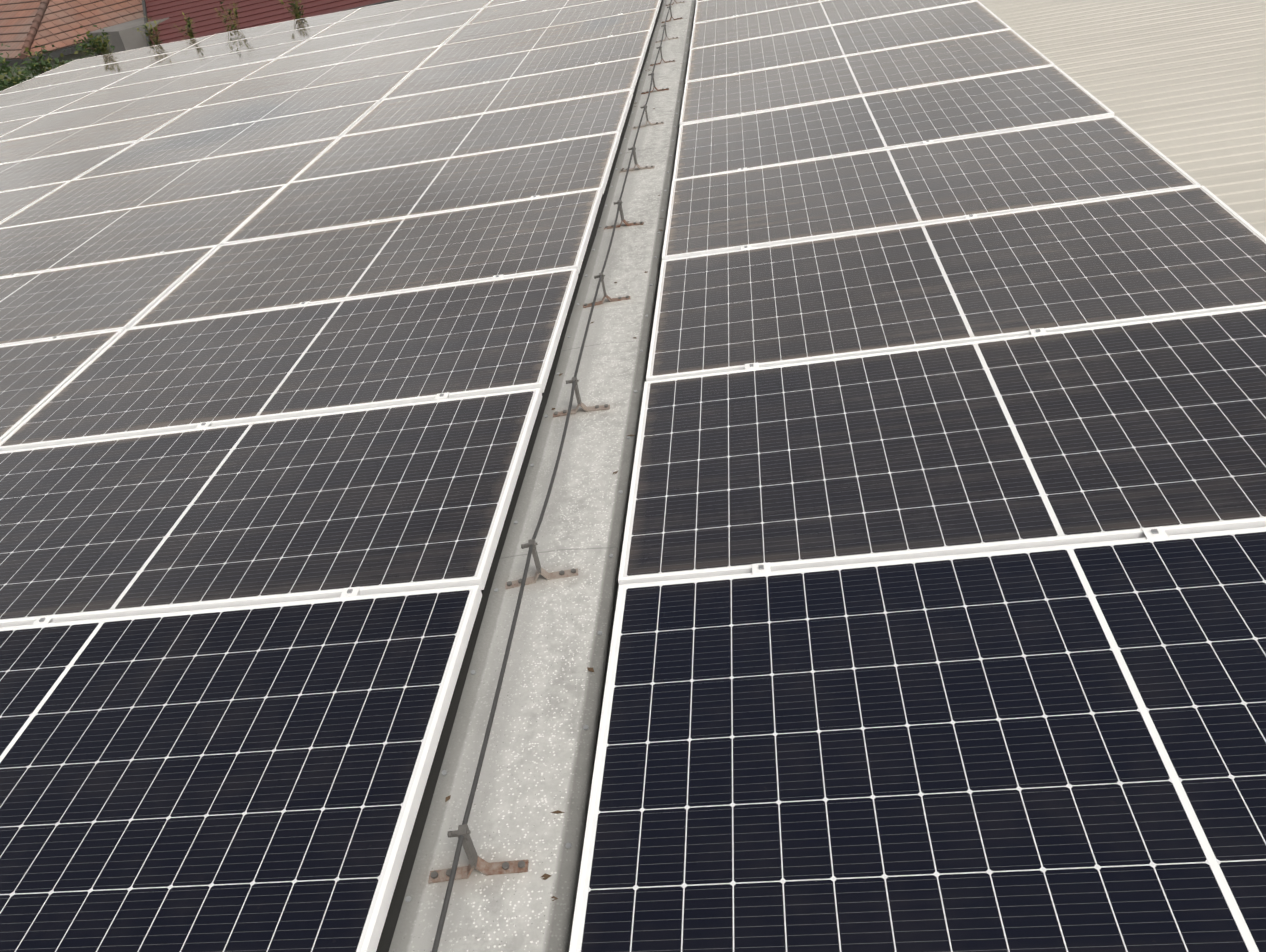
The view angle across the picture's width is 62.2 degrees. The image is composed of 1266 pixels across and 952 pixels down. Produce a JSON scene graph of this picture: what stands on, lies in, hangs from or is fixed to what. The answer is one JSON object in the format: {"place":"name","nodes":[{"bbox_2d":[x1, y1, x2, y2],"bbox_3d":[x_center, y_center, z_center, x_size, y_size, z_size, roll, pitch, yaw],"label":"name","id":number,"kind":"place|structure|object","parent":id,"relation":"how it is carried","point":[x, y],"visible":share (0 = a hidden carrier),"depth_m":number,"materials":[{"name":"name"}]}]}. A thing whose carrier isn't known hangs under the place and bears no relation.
{"place":"outdoors","nodes":[
{"label":"outdoors","id":0,"kind":"place"},
{"bbox_2d":[0,57,27,82],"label":"bush","id":1,"kind":"object","parent":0,"point":[16,70],"depth_m":16.85,"materials":[{"name":"green plant"}]},
{"bbox_2d":[0,43,39,89],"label":"bush","id":2,"kind":"object","parent":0,"point":[2,61],"visible":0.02,"depth_m":16.15,"materials":[{"name":"green plant"}]},
{"bbox_2d":[0,51,45,90],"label":"bush","id":3,"kind":"object","parent":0,"point":[13,81],"visible":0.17,"depth_m":15.56,"materials":[{"name":"green plant"}]},
{"bbox_2d":[14,45,72,79],"bbox_3d":[-9.620,-4.364,19.799,1.540,7.192,1.324,-6,32,9],"label":"bush","id":4,"kind":"object","parent":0,"point":[42,64],"visible":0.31,"depth_m":17.93,"materials":[{"name":"green plant"}]},
{"bbox_2d":[0,0,143,86],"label":"tiled roof","id":5,"kind":"structure","parent":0,"point":[32,24],"depth_m":30.57,"materials":[{"name":"tile"}]},
{"bbox_2d":[71,25,114,58],"bbox_3d":[-10.175,-5.988,22.624,1.414,7.105,1.364,-32,37,-30],"label":"bush","id":6,"kind":"object","parent":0,"point":[86,47],"visible":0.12,"depth_m":20.82,"materials":[{"name":"green plant"}]},
{"bbox_2d":[87,17,168,55],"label":"neighbour outbuilding","id":7,"kind":"structure","parent":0,"point":[125,36],"depth_m":25.40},
{"bbox_2d":[142,0,399,46],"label":"roof","id":8,"kind":"structure","parent":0,"point":[202,14],"depth_m":25.72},
{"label":"building walls","id":9,"kind":"object","parent":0,"visible":0},
{"bbox_2d":[93,32,113,54],"bbox_3d":[-7.364,-5.957,14.603,0.272,0.404,0.273,-6,32,9],"label":"weed","id":10,"kind":"object","parent":9,"relation":"on","point":[102,47],"visible":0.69,"depth_m":14.60,"materials":[{"name":"green plant"}]},
{"bbox_2d":[133,16,161,45],"bbox_3d":[-6.652,-6.087,14.490,0.334,0.497,0.375,12,39,33],"label":"plant","id":11,"kind":"object","parent":9,"relation":"on","point":[155,38],"visible":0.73,"depth_m":14.49,"materials":[{"name":"green plant"}]},
{"bbox_2d":[171,12,196,39],"bbox_3d":[-6.138,-6.145,14.442,0.307,0.470,0.269,-6,32,9],"label":"plant","id":12,"kind":"object","parent":9,"relation":"on","point":[189,32],"visible":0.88,"depth_m":14.40,"materials":[{"name":"green plant"}]},
{"bbox_2d":[215,1,240,31],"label":"plant","id":13,"kind":"object","parent":9,"relation":"on","point":[232,25],"visible":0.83,"depth_m":14.31,"materials":[{"name":"green plant"}]},
{"bbox_2d":[279,0,307,19],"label":"plant","id":14,"kind":"object","parent":9,"relation":"on","point":[295,10],"visible":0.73,"depth_m":14.16,"materials":[{"name":"green plant"}]},
{"bbox_2d":[609,0,1265,632],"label":"roof sheet","id":15,"kind":"object","parent":9,"relation":"on","point":[1181,84],"visible":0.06,"depth_m":5.80,"materials":[{"name":"beige metal"}]},
{"bbox_2d":[376,0,695,951],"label":"ridge strip","id":16,"kind":"object","parent":15,"relation":"on","point":[540,756],"visible":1,"depth_m":2.54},
{"bbox_2d":[428,824,528,883],"bbox_3d":[-0.299,0.692,1.934,0.190,0.123,0.025,-8,32,5],"label":"wire holder","id":17,"kind":"object","parent":16,"relation":"on","point":[478,863],"visible":0.98,"depth_m":1.95,"materials":[{"name":"metal"}]},
{"bbox_2d":[432,0,671,951],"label":"lightning wire","id":18,"kind":"object","parent":17,"relation":"attached to","point":[465,821],"visible":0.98,"depth_m":2.38,"materials":[{"name":"grey metal"}]},
{"bbox_2d":[505,539,577,588],"bbox_3d":[-0.244,0.216,2.667,0.190,0.123,0.025,-11,32,2],"label":"wire holder","id":19,"kind":"object","parent":16,"relation":"on","point":[546,575],"visible":0.92,"depth_m":2.69,"materials":[{"name":"grey metal"}]},
{"bbox_2d":[445,18,686,900],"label":"strip litter","id":20,"kind":"object","parent":16,"relation":"on","point":[546,876],"visible":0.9,"depth_m":2.14,"materials":[{"name":"plant"}]},
{"bbox_2d":[553,377,609,416],"bbox_3d":[-0.178,-0.261,3.397,0.190,0.123,0.025,-7,32,7],"label":"wire holder","id":21,"kind":"object","parent":16,"relation":"on","point":[584,407],"visible":0.9,"depth_m":3.41,"materials":[{"name":"grey metal"}]},
{"bbox_2d":[583,273,629,307],"bbox_3d":[-0.114,-0.737,4.128,0.190,0.123,0.025,-9,32,4],"label":"wire holder","id":22,"kind":"object","parent":16,"relation":"on","point":[585,305],"visible":0.85,"depth_m":4.14,"materials":[{"name":"brown metal"}]},
{"bbox_2d":[604,200,643,228],"bbox_3d":[-0.052,-1.214,4.860,0.190,0.123,0.025,-3,33,14],"label":"wire holder","id":23,"kind":"object","parent":16,"relation":"on","point":[624,220],"visible":0.96,"depth_m":4.87,"materials":[{"name":"brown metal"}]},
{"bbox_2d":[620,146,654,171],"bbox_3d":[0.012,-1.690,5.591,0.190,0.123,0.025,-1,33,16],"label":"wire holder","id":24,"kind":"object","parent":16,"relation":"on","point":[636,163],"visible":0.94,"depth_m":5.60,"materials":[{"name":"metal"}]},
{"bbox_2d":[633,105,663,128],"bbox_3d":[0.083,-2.168,6.321,0.190,0.123,0.025,-7,32,7],"label":"wire holder","id":25,"kind":"object","parent":16,"relation":"on","point":[656,123],"visible":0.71,"depth_m":6.33,"materials":[{"name":"metal"}]},
{"bbox_2d":[641,72,668,93],"bbox_3d":[0.140,-2.643,7.053,0.190,0.123,0.025,-5,33,11],"label":"wire holder","id":26,"kind":"object","parent":16,"relation":"on","point":[662,89],"visible":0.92,"depth_m":7.06,"materials":[{"name":"metal"}]},
{"bbox_2d":[650,46,674,65],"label":"wire holder","id":27,"kind":"object","parent":16,"relation":"on","point":[662,57],"visible":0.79,"depth_m":7.79,"materials":[{"name":"metal"}]},
{"bbox_2d":[655,24,677,42],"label":"wire holder","id":28,"kind":"object","parent":16,"relation":"on","point":[665,34],"visible":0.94,"depth_m":8.53,"materials":[{"name":"metal"}]},
{"bbox_2d":[661,6,682,22],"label":"wire holder","id":29,"kind":"object","parent":16,"relation":"on","point":[671,16],"visible":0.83,"depth_m":9.26,"materials":[{"name":"brown metal"}]},
{"bbox_2d":[569,0,1265,951],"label":"solar array","id":30,"kind":"object","parent":15,"relation":"on","point":[941,614],"visible":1,"depth_m":2.54,"materials":[{"name":"glass"}]},
{"bbox_3d":[-4.521,-0.745,5.858,9.050,0.005,19.910,-6,32,9],"label":"roof sheet","id":31,"kind":"object","parent":9,"relation":"on","visible":0},
{"bbox_2d":[0,0,660,951],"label":"solar array","id":32,"kind":"object","parent":31,"relation":"on","point":[284,306],"visible":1,"depth_m":3.66,"materials":[{"name":"glass"}]}
]}

